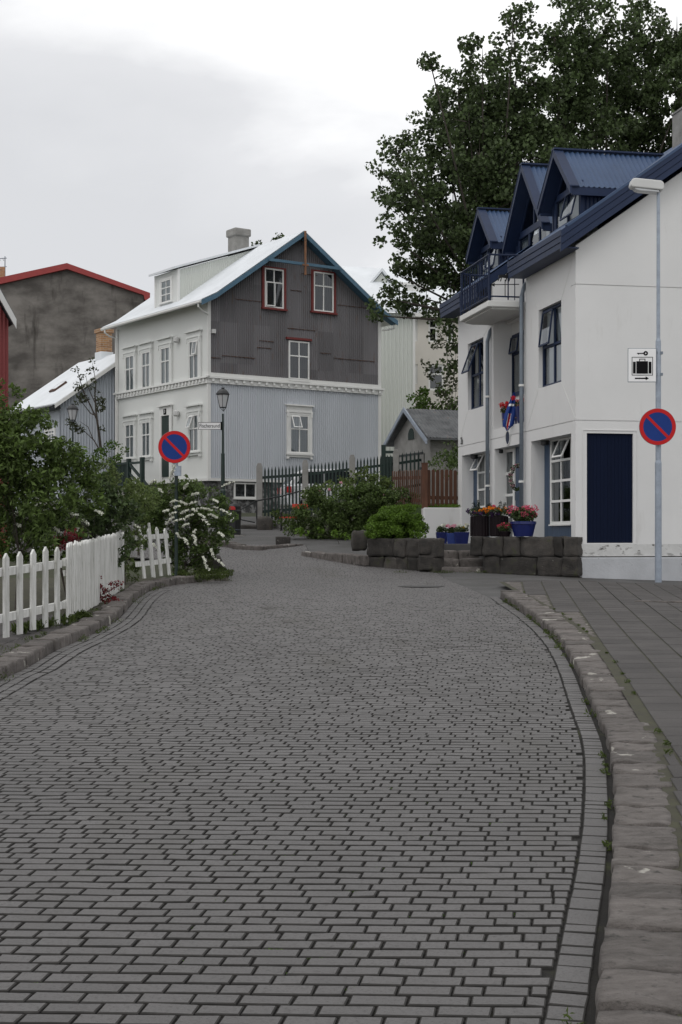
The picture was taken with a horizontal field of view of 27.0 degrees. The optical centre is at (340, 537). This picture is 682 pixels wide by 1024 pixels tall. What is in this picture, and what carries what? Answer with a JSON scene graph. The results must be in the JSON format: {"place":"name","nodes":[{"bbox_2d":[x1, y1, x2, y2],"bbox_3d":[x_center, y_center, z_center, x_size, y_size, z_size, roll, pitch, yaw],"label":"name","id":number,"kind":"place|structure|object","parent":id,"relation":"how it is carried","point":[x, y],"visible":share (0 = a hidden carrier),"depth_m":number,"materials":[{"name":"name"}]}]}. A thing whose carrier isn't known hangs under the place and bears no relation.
{"place":"outdoors","nodes":[
{"label":"outdoors","id":0,"kind":"place"},
{"bbox_2d":[0,615,79,655],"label":"pavement","id":1,"kind":"structure","parent":0,"point":[13,639],"depth_m":16.01,"materials":[{"name":"concrete"}]},
{"bbox_2d":[0,547,61,637],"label":"picket fence","id":2,"kind":"object","parent":1,"relation":"on","point":[20,613],"visible":1,"depth_m":16.16,"materials":[{"name":"white wood"}]},
{"bbox_2d":[11,567,234,633],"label":"verge weeds","id":3,"kind":"object","parent":1,"relation":"on","point":[198,574],"visible":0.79,"depth_m":17.75,"materials":[{"name":"green plant"}]},
{"bbox_2d":[0,578,158,614],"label":"verge","id":4,"kind":"structure","parent":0,"point":[26,590],"depth_m":22.82,"materials":[{"name":"plant"}]},
{"bbox_2d":[0,378,109,609],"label":"shrub","id":5,"kind":"object","parent":4,"relation":"on","point":[36,482],"visible":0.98,"depth_m":19.34,"materials":[{"name":"green plant"}]},
{"bbox_2d":[50,526,83,595],"bbox_3d":[-4.109,0.357,21.204,0.593,1.088,0.424,0,0,0],"label":"barberry","id":6,"kind":"object","parent":4,"relation":"on","point":[72,538],"visible":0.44,"depth_m":21.19,"materials":[{"name":"red plant"}]},
{"bbox_2d":[3,471,145,566],"bbox_3d":[-4.236,0.007,21.244,2.294,2.089,4.131,0,0,0],"label":"shrub","id":7,"kind":"object","parent":4,"relation":"on","point":[97,525],"visible":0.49,"depth_m":22.41,"materials":[{"name":"green plant"}]},
{"bbox_2d":[62,531,123,621],"bbox_3d":[-3.476,0.462,20.340,0.072,1.121,6.321,0,0,-3],"label":"picket fence","id":8,"kind":"object","parent":4,"relation":"on","point":[88,563],"visible":0.87,"depth_m":19.27,"materials":[{"name":"white wood"}]},
{"bbox_2d":[100,575,123,603],"bbox_3d":[-3.340,0.642,20.300,0.500,0.719,0.125,0,0,0],"label":"barberry","id":9,"kind":"object","parent":4,"relation":"on","point":[105,590],"visible":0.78,"depth_m":20.30,"materials":[{"name":"red plant"}]},
{"bbox_2d":[83,457,161,584],"bbox_3d":[-3.731,-0.208,24.601,1.170,2.421,1.640,0,0,-31],"label":"shrub","id":10,"kind":"object","parent":4,"relation":"on","point":[131,488],"visible":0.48,"depth_m":24.65,"materials":[{"name":"green plant"}]},
{"bbox_2d":[133,523,170,578],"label":"garden gate","id":11,"kind":"structure","parent":4,"relation":"on","point":[151,561],"depth_m":25.33,"materials":[{"name":"white wood"}]},
{"bbox_2d":[9,517,367,555],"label":"footpath","id":12,"kind":"structure","parent":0,"point":[256,537],"depth_m":37.87,"materials":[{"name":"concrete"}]},
{"bbox_2d":[67,404,78,490],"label":"street lantern","id":13,"kind":"object","parent":12,"relation":"on","point":[72,409],"visible":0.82,"depth_m":46.92,"materials":[{"name":"black metal"}]},
{"bbox_2d":[216,388,229,528],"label":"street lantern","id":14,"kind":"object","parent":12,"relation":"on","point":[222,394],"visible":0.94,"depth_m":40.94,"materials":[{"name":"black metal"}]},
{"bbox_2d":[198,422,221,429],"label":"street sign","id":15,"kind":"object","parent":14,"relation":"attached to","point":[209,425],"visible":1,"depth_m":40.92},
{"bbox_2d":[208,504,244,535],"bbox_3d":[-3.237,-0.485,39.875,1.100,0.940,0.650,0,0,0],"label":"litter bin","id":16,"kind":"object","parent":12,"relation":"on","point":[236,524],"visible":0.52,"depth_m":39.71,"materials":[{"name":"black metal"}]},
{"bbox_2d":[256,515,272,529],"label":"boulder","id":17,"kind":"object","parent":12,"relation":"on","point":[263,522],"visible":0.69,"depth_m":42.22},
{"bbox_2d":[241,490,301,522],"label":"handrail","id":18,"kind":"object","parent":12,"relation":"on","point":[265,499],"visible":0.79,"depth_m":42.60,"materials":[{"name":"black metal"}]},
{"bbox_2d":[303,464,396,520],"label":"rose bush","id":19,"kind":"object","parent":12,"relation":"on","point":[386,481],"visible":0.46,"depth_m":40.39,"materials":[{"name":"leaf"},{"name":"petal"},{"name":"bark"}]},
{"bbox_2d":[351,529,367,551],"bbox_3d":[0.406,0.065,31.603,0.385,0.500,0.395,0,0,0],"label":"boulder","id":20,"kind":"object","parent":12,"relation":"on","point":[359,539],"visible":0.92,"depth_m":31.44,"materials":[{"name":"stone"}]},
{"bbox_2d":[0,544,614,1023],"bbox_3d":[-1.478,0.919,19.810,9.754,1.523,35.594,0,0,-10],"label":"road","id":21,"kind":"structure","parent":0,"point":[140,748],"depth_m":7.54,"materials":[{"name":"stone"}]},
{"bbox_2d":[301,551,369,565],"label":"kerb","id":22,"kind":"structure","parent":21,"relation":"on","point":[355,559],"depth_m":31.02,"materials":[{"name":"stone"}]},
{"bbox_2d":[398,585,443,586],"bbox_3d":[1.412,0.855,25.103,0.837,0.012,0.837,0,0,0],"label":"manhole cover","id":23,"kind":"object","parent":21,"relation":"on","point":[420,586],"visible":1,"depth_m":24.94,"materials":[{"name":"metal"}]},
{"bbox_2d":[0,499,681,577],"bbox_3d":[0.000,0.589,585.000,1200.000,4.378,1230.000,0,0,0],"label":"ground","id":24,"kind":"structure","parent":0,"point":[51,572],"depth_m":30.88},
{"bbox_2d":[0,289,15,555],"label":"red house","id":25,"kind":"structure","parent":24,"relation":"on","point":[7,317],"depth_m":33.00,"materials":[{"name":"metal"}]},
{"bbox_2d":[9,328,118,510],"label":"corrugated house","id":26,"kind":"structure","parent":24,"relation":"on","point":[57,396],"depth_m":56.07,"materials":[{"name":"grey metal"}]},
{"bbox_2d":[0,258,149,512],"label":"concrete building","id":27,"kind":"structure","parent":24,"relation":"on","point":[62,312],"depth_m":80.66,"materials":[{"name":"concrete"}]},
{"bbox_2d":[38,440,129,477],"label":"shrub","id":28,"kind":"object","parent":24,"relation":"on","point":[99,450],"visible":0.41,"depth_m":47.88,"materials":[{"name":"green plant"}]},
{"bbox_2d":[65,357,105,451],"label":"sapling","id":29,"kind":"object","parent":24,"relation":"on","point":[81,396],"visible":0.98,"depth_m":49.98,"materials":[{"name":"green plant"}]},
{"bbox_2d":[0,574,228,679],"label":"kerb","id":30,"kind":"structure","parent":24,"relation":"on","point":[25,655],"depth_m":16.47,"materials":[{"name":"stone"}]},
{"bbox_2d":[109,457,178,512],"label":"porch steps","id":31,"kind":"structure","parent":24,"relation":"on","point":[127,466],"depth_m":52.51,"materials":[{"name":"wood"}]},
{"bbox_2d":[94,465,202,554],"bbox_3d":[-4.623,-0.540,32.957,2.784,2.282,1.120,0,0,8],"label":"shrub","id":32,"kind":"object","parent":24,"relation":"on","point":[162,482],"visible":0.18,"depth_m":32.92,"materials":[{"name":"green plant"}]},
{"bbox_2d":[158,431,190,575],"bbox_3d":[-3.187,-0.629,27.256,0.622,2.831,0.128,0,0,0],"label":"no parking sign","id":33,"kind":"object","parent":24,"relation":"on","point":[174,447],"visible":1,"depth_m":27.20,"materials":[{"name":"blue metal"}]},
{"bbox_2d":[133,465,238,575],"bbox_3d":[-3.023,-0.238,27.477,2.142,2.279,1.909,0,0,0],"label":"flowering bush","id":34,"kind":"object","parent":24,"relation":"on","point":[196,521],"visible":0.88,"depth_m":27.43,"materials":[{"name":"green plant"}]},
{"bbox_2d":[202,555,223,571],"bbox_3d":[-2.582,0.547,28.403,0.459,0.441,0.437,0,0,0],"label":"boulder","id":35,"kind":"object","parent":24,"relation":"on","point":[213,563],"visible":0.27,"depth_m":28.20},
{"bbox_2d":[100,227,398,512],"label":"timber house","id":36,"kind":"structure","parent":24,"relation":"on","point":[279,340],"depth_m":52.20,"materials":[{"name":"white paint"}]},
{"bbox_2d":[121,345,136,396],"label":"window","id":37,"kind":"structure","parent":36,"relation":"in","point":[129,351],"depth_m":55.05,"materials":[{"name":"white paint"}]},
{"bbox_2d":[121,414,136,461],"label":"window","id":38,"kind":"structure","parent":36,"relation":"in","point":[128,420],"depth_m":55.04,"materials":[{"name":"white paint"}]},
{"bbox_2d":[137,341,153,393],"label":"window","id":39,"kind":"structure","parent":36,"relation":"in","point":[145,347],"depth_m":53.91,"materials":[{"name":"white paint"}]},
{"bbox_2d":[137,411,153,460],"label":"window","id":40,"kind":"structure","parent":36,"relation":"in","point":[145,417],"depth_m":53.89,"materials":[{"name":"white paint"}]},
{"bbox_2d":[156,336,172,390],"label":"window","id":41,"kind":"structure","parent":36,"relation":"in","point":[165,342],"depth_m":52.61,"materials":[{"name":"white paint"}]},
{"bbox_2d":[157,404,172,480],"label":"door","id":42,"kind":"structure","parent":36,"relation":"in","point":[165,422],"depth_m":52.63,"materials":[{"name":"green wood"}]},
{"bbox_2d":[158,276,172,304],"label":"window","id":43,"kind":"structure","parent":36,"relation":"in","point":[169,278],"depth_m":53.21,"materials":[{"name":"white paint"}]},
{"bbox_2d":[184,329,201,385],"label":"window","id":44,"kind":"structure","parent":36,"relation":"in","point":[192,336],"depth_m":50.78,"materials":[{"name":"white paint"}]},
{"bbox_2d":[184,404,201,457],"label":"window","id":45,"kind":"structure","parent":36,"relation":"in","point":[193,410],"depth_m":50.75,"materials":[{"name":"white paint"}]},
{"bbox_2d":[233,482,255,499],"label":"window","id":46,"kind":"structure","parent":36,"relation":"in","point":[234,483],"depth_m":50.83,"materials":[{"name":"white glass"}]},
{"bbox_2d":[261,266,287,311],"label":"window","id":47,"kind":"structure","parent":36,"relation":"in","point":[264,305],"depth_m":51.39,"materials":[{"name":"white paint"}]},
{"bbox_2d":[286,337,311,381],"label":"window","id":48,"kind":"structure","parent":36,"relation":"in","point":[290,338],"depth_m":52.10,"materials":[{"name":"white paint"}]},
{"bbox_2d":[285,404,314,459],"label":"window","id":49,"kind":"structure","parent":36,"relation":"in","point":[292,410],"depth_m":52.06,"materials":[{"name":"white paint"}]},
{"bbox_2d":[310,269,337,314],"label":"window","id":50,"kind":"structure","parent":36,"relation":"in","point":[313,310],"depth_m":52.71,"materials":[{"name":"white paint"}]},
{"bbox_2d":[196,538,302,549],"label":"kerb","id":51,"kind":"structure","parent":24,"relation":"on","point":[236,545],"depth_m":34.98,"materials":[{"name":"stone"}]},
{"bbox_2d":[276,537,290,544],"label":"stone block","id":52,"kind":"structure","parent":51,"relation":"on","point":[283,540],"depth_m":36.02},
{"bbox_2d":[270,489,321,525],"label":"shrub","id":53,"kind":"object","parent":24,"relation":"on","point":[278,511],"visible":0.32,"depth_m":42.78,"materials":[{"name":"green plant"}]},
{"bbox_2d":[294,526,350,542],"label":"weeds","id":54,"kind":"object","parent":24,"relation":"on","point":[300,531],"visible":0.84,"depth_m":36.54,"materials":[{"name":"green plant"}]},
{"bbox_2d":[277,469,375,512],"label":"parked car","id":55,"kind":"object","parent":24,"relation":"on","point":[309,485],"visible":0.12,"depth_m":46.69,"materials":[{"name":"grey metal"}]},
{"bbox_2d":[0,570,673,1023],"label":"verge grass","id":56,"kind":"structure","parent":24,"relation":"on","point":[602,754],"depth_m":14.03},
{"bbox_2d":[256,449,422,527],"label":"iron fence","id":57,"kind":"object","parent":24,"relation":"on","point":[304,474],"visible":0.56,"depth_m":43.22,"materials":[{"name":"black metal"},{"name":"concrete"}]},
{"bbox_2d":[278,480,419,539],"bbox_3d":[0.238,-0.632,38.532,3.888,1.865,1.709,0,0,0],"label":"hedge","id":58,"kind":"object","parent":24,"relation":"on","point":[340,519],"visible":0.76,"depth_m":38.22,"materials":[{"name":"green plant"}]},
{"bbox_2d":[341,266,418,456],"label":"pale house","id":59,"kind":"structure","parent":24,"relation":"on","point":[398,363],"depth_m":60.43,"materials":[{"name":"metal"}]},
{"bbox_2d":[381,445,392,492],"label":"green gate","id":60,"kind":"structure","parent":24,"relation":"on","point":[384,452],"depth_m":45.20,"materials":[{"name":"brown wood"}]},
{"bbox_2d":[367,537,443,572],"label":"planter wall","id":61,"kind":"structure","parent":24,"relation":"on","point":[421,554],"depth_m":29.34,"materials":[{"name":"stone"}]},
{"bbox_2d":[363,503,429,538],"bbox_3d":[1.193,-0.168,30.302,1.441,1.138,1.357,0,0,0],"label":"round bush","id":62,"kind":"object","parent":61,"relation":"in","point":[393,522],"visible":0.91,"depth_m":30.01,"materials":[{"name":"green plant"}]},
{"bbox_2d":[383,407,457,502],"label":"garage","id":63,"kind":"structure","parent":24,"relation":"on","point":[429,432],"depth_m":45.24,"materials":[{"name":"concrete"}]},
{"bbox_2d":[399,454,409,497],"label":"door","id":64,"kind":"structure","parent":63,"relation":"in","point":[408,455],"depth_m":46.22,"materials":[{"name":"wood"}]},
{"bbox_2d":[411,452,424,497],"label":"door","id":65,"kind":"structure","parent":63,"relation":"in","point":[421,455],"depth_m":45.20,"materials":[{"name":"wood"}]},
{"bbox_2d":[406,386,457,409],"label":"bush","id":66,"kind":"object","parent":24,"relation":"on","point":[423,393],"visible":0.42,"depth_m":51.83,"materials":[{"name":"green plant"}]},
{"bbox_2d":[391,268,475,409],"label":"beige house","id":67,"kind":"structure","parent":24,"relation":"on","point":[424,352],"depth_m":68.14,"materials":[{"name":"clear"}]},
{"bbox_2d":[428,320,436,341],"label":"window","id":68,"kind":"structure","parent":67,"relation":"in","point":[430,328],"depth_m":68.18,"materials":[{"name":"white glass"}]},
{"bbox_2d":[428,364,443,389],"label":"window","id":69,"kind":"structure","parent":67,"relation":"in","point":[431,384],"depth_m":68.31,"materials":[{"name":"grey glass"}]},
{"bbox_2d":[414,508,460,537],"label":"garden wall","id":70,"kind":"structure","parent":24,"relation":"on","point":[434,518],"depth_m":36.03,"materials":[{"name":"paint"}]},
{"bbox_2d":[421,463,427,508],"bbox_3d":[2.137,-1.204,36.300,0.170,1.408,0.160,0,0,0],"label":"fence post","id":71,"kind":"object","parent":70,"relation":"on","point":[424,485],"visible":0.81,"depth_m":36.23,"materials":[{"name":"brown wood"}]},
{"bbox_2d":[420,326,457,409],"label":"tree","id":72,"kind":"object","parent":24,"relation":"on","point":[444,394],"visible":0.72,"depth_m":50.98,"materials":[{"name":"green plant"}]},
{"bbox_2d":[442,550,482,571],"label":"stone steps","id":73,"kind":"structure","parent":24,"relation":"on","point":[460,561],"depth_m":29.32,"materials":[{"name":"stone"}]},
{"bbox_2d":[364,0,577,374],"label":"poplar tree","id":74,"kind":"object","parent":24,"relation":"on","point":[482,170],"visible":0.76,"depth_m":42.74,"materials":[{"name":"green plant"}]},
{"bbox_2d":[470,536,582,577],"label":"planter wall","id":75,"kind":"structure","parent":24,"relation":"on","point":[542,556],"depth_m":28.24,"materials":[{"name":"stone"}]},
{"bbox_2d":[466,507,493,536],"bbox_3d":[2.845,-0.326,29.189,0.559,0.612,0.545,0,0,-34],"label":"flower pot","id":76,"kind":"object","parent":75,"relation":"on","point":[479,524],"visible":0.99,"depth_m":29.05,"materials":[{"name":"black wood"}]},
{"bbox_2d":[486,505,512,536],"bbox_3d":[3.236,-0.347,29.013,0.551,0.654,0.552,0,0,0],"label":"flower pot","id":77,"kind":"object","parent":75,"relation":"on","point":[496,519],"visible":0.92,"depth_m":28.86,"materials":[{"name":"black wood"}]},
{"bbox_2d":[497,522,511,535],"bbox_3d":[3.325,-0.175,28.608,0.371,0.299,0.315,0,0,0],"label":"flower pot","id":78,"kind":"object","parent":75,"relation":"on","point":[503,531],"visible":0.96,"depth_m":28.54,"materials":[{"name":"pink plant"}]},
{"bbox_2d":[507,504,538,535],"bbox_3d":[3.656,-0.347,28.458,0.591,0.643,0.601,0,0,-19],"label":"flower pot","id":79,"kind":"object","parent":75,"relation":"on","point":[523,523],"visible":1,"depth_m":28.29,"materials":[{"name":"blue ceramic"}]},
{"bbox_2d":[439,107,681,580],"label":"white house","id":80,"kind":"structure","parent":24,"relation":"on","point":[557,320],"depth_m":28.43,"materials":[{"name":"paint"}]},
{"bbox_2d":[461,339,482,409],"bbox_3d":[3.422,-3.965,34.840,0.656,1.710,1.381,0,0,-11],"label":"window","id":81,"kind":"structure","parent":80,"relation":"in","point":[476,364],"depth_m":35.36,"materials":[{"name":"black glass"}]},
{"bbox_2d":[470,453,489,515],"bbox_3d":[3.609,-1.175,35.052,0.588,1.850,1.300,0,0,-11],"label":"window","id":82,"kind":"structure","parent":80,"relation":"in","point":[480,468],"depth_m":35.55,"materials":[{"name":"white paint"}]},
{"bbox_2d":[480,246,498,276],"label":"window","id":83,"kind":"structure","parent":80,"relation":"in","point":[494,260],"depth_m":36.16,"materials":[{"name":"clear glass"}]},
{"bbox_2d":[503,391,515,430],"bbox_3d":[3.797,-2.837,31.882,0.321,0.883,0.142,0,0,-20],"label":"flag","id":84,"kind":"object","parent":80,"relation":"attached to","point":[509,419],"visible":0.98,"depth_m":31.87,"materials":[{"name":"blue fabric"}]},
{"bbox_2d":[505,448,513,536],"bbox_3d":[4.065,-0.990,33.226,0.370,2.140,0.932,0,0,-11],"label":"window","id":85,"kind":"structure","parent":80,"relation":"in","point":[510,495],"depth_m":33.20,"materials":[{"name":"white paint"}]},
{"bbox_2d":[508,463,518,490],"bbox_3d":[4.008,-1.374,32.278,0.440,0.647,0.147,0,0,0],"label":"door wreath","id":86,"kind":"object","parent":80,"relation":"attached to","point":[511,474],"depth_m":32.26,"materials":[{"name":"grey plant"}]},
{"bbox_2d":[508,333,518,396],"bbox_3d":[4.269,-4.020,32.888,0.459,1.460,1.359,0,0,-11],"label":"window","id":87,"kind":"structure","parent":80,"relation":"in","point":[514,339],"depth_m":33.38,"materials":[{"name":"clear glass"}]},
{"bbox_2d":[510,395,518,422],"bbox_3d":[4.121,-2.851,31.508,0.577,0.627,0.597,0,0,-45],"label":"flower pot","id":88,"kind":"object","parent":80,"relation":"attached to","point":[513,397],"visible":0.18,"depth_m":31.47,"materials":[{"name":"blue plastic"}]},
{"bbox_2d":[514,447,518,536],"bbox_3d":[4.144,-0.925,32.008,0.102,2.350,1.489,0,0,-11],"label":"door","id":89,"kind":"structure","parent":80,"relation":"in","point":[516,450],"depth_m":32.62,"materials":[{"name":"blue metal"}]},
{"bbox_2d":[518,224,549,251],"bbox_3d":[4.658,-6.250,33.428,0.270,2.100,2.380,0,0,-11],"label":"window","id":90,"kind":"structure","parent":80,"relation":"in","point":[541,234],"depth_m":33.87,"materials":[{"name":"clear glass"}]},
{"bbox_2d":[538,302,560,386],"bbox_3d":[4.537,-3.965,29.540,0.495,1.710,1.441,0,0,-11],"label":"window","id":91,"kind":"structure","parent":80,"relation":"in","point":[551,316],"depth_m":29.78,"materials":[{"name":"clear glass"}]},
{"bbox_2d":[548,436,570,525],"bbox_3d":[4.661,-1.175,29.692,0.575,1.850,1.344,0,0,-11],"label":"window","id":92,"kind":"structure","parent":80,"relation":"in","point":[560,449],"depth_m":30.19,"materials":[{"name":"white paint"}]},
{"bbox_2d":[555,192,579,229],"bbox_3d":[4.906,-7.055,30.603,0.444,0.730,1.600,0,0,-11],"label":"window","id":93,"kind":"structure","parent":80,"relation":"in","point":[568,209],"depth_m":30.57,"materials":[{"name":"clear glass"}]},
{"bbox_2d":[501,590,681,1023],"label":"kerb","id":94,"kind":"structure","parent":24,"relation":"on","point":[639,975],"depth_m":6.21,"materials":[{"name":"stone"}]},
{"bbox_2d":[520,0,681,166],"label":"poplar tree","id":95,"kind":"object","parent":24,"relation":"on","point":[587,102],"visible":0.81,"depth_m":44.78,"materials":[{"name":"green plant"}]},
{"bbox_2d":[0,0,681,312],"label":"sky","id":96,"kind":"structure","parent":0,"point":[135,134],"materials":[{"name":"white"}]},
{"bbox_2d":[403,507,457,518],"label":"lawn","id":97,"kind":"structure","parent":0,"point":[418,510],"depth_m":36.53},
{"bbox_2d":[392,470,421,504],"bbox_3d":[1.851,-1.343,39.302,0.068,1.196,4.653,0,0,-8],"label":"picket fence","id":98,"kind":"object","parent":97,"relation":"on","point":[405,477],"visible":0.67,"depth_m":38.82,"materials":[{"name":"brown wood"}]},
{"bbox_2d":[384,503,460,509],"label":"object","id":99,"kind":"structure","parent":97,"relation":"on","point":[443,506],"depth_m":36.64,"materials":[{"name":"green plant"}]},
{"bbox_2d":[426,439,458,479],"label":"bush","id":100,"kind":"object","parent":97,"relation":"on","point":[451,459],"visible":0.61,"depth_m":41.33,"materials":[{"name":"green plant"}]},
{"bbox_2d":[428,469,457,505],"bbox_3d":[2.647,-1.283,36.637,1.094,0.945,0.068,0,0,-30],"label":"picket fence","id":101,"kind":"object","parent":97,"relation":"on","point":[452,497],"visible":0.8,"depth_m":36.58,"materials":[{"name":"brown wood"}]},
{"bbox_2d":[443,543,588,558],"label":"terrace","id":102,"kind":"structure","parent":0,"point":[451,547],"depth_m":30.10,"materials":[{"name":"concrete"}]},
{"bbox_2d":[436,523,447,543],"bbox_3d":[2.320,-0.093,32.603,0.294,0.479,0.299,0,0,0],"label":"flower pot","id":103,"kind":"object","parent":102,"relation":"on","point":[441,532],"visible":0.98,"depth_m":32.49,"materials":[{"name":"blue ceramic"}]},
{"bbox_2d":[446,524,455,543],"bbox_3d":[2.525,-0.079,32.300,0.283,0.473,0.262,0,0,0],"label":"flower pot","id":104,"kind":"object","parent":102,"relation":"on","point":[450,534],"visible":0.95,"depth_m":32.20,"materials":[{"name":"blue ceramic"}]},
{"bbox_2d":[454,523,469,543],"bbox_3d":[2.714,-0.083,31.996,0.359,0.478,0.344,0,0,0],"label":"flower pot","id":105,"kind":"object","parent":102,"relation":"on","point":[461,534],"visible":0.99,"depth_m":31.86,"materials":[{"name":"blue ceramic"}]},
{"bbox_2d":[416,572,681,597],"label":"side street","id":106,"kind":"structure","parent":0,"point":[488,584],"depth_m":27.39,"materials":[{"name":"asphalt"}]},
{"bbox_2d":[629,178,663,581],"bbox_3d":[5.582,-2.866,26.000,0.606,7.370,0.240,0,0,0],"label":"street lamp","id":107,"kind":"object","parent":106,"relation":"on","point":[645,186],"visible":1,"depth_m":25.96,"materials":[{"name":"grey metal"}]},
{"bbox_2d":[628,348,662,381],"bbox_3d":[5.554,-3.144,25.983,0.645,0.620,0.094,0,0,0],"label":"luggage sign","id":108,"kind":"object","parent":107,"relation":"attached to","point":[641,364],"visible":1,"depth_m":25.94,"materials":[{"name":"metal"}]},
{"bbox_2d":[639,408,675,444],"bbox_3d":[5.766,-2.018,25.906,0.673,0.673,0.028,0,0,0],"label":"no parking sign","id":109,"kind":"object","parent":107,"relation":"attached to","point":[657,426],"visible":1,"depth_m":25.90,"materials":[{"name":"metal"}]},
{"bbox_2d":[500,580,681,886],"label":"pavement","id":110,"kind":"structure","parent":0,"point":[659,697],"depth_m":16.04,"materials":[{"name":"concrete"}]},
{"bbox_2d":[505,582,593,635],"bbox_3d":[2.981,0.948,20.289,0.350,0.340,9.227,0,0,1],"label":"pavement edging","id":111,"kind":"object","parent":110,"relation":"on","point":[577,619],"visible":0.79,"depth_m":18.71,"materials":[{"name":"stone"}]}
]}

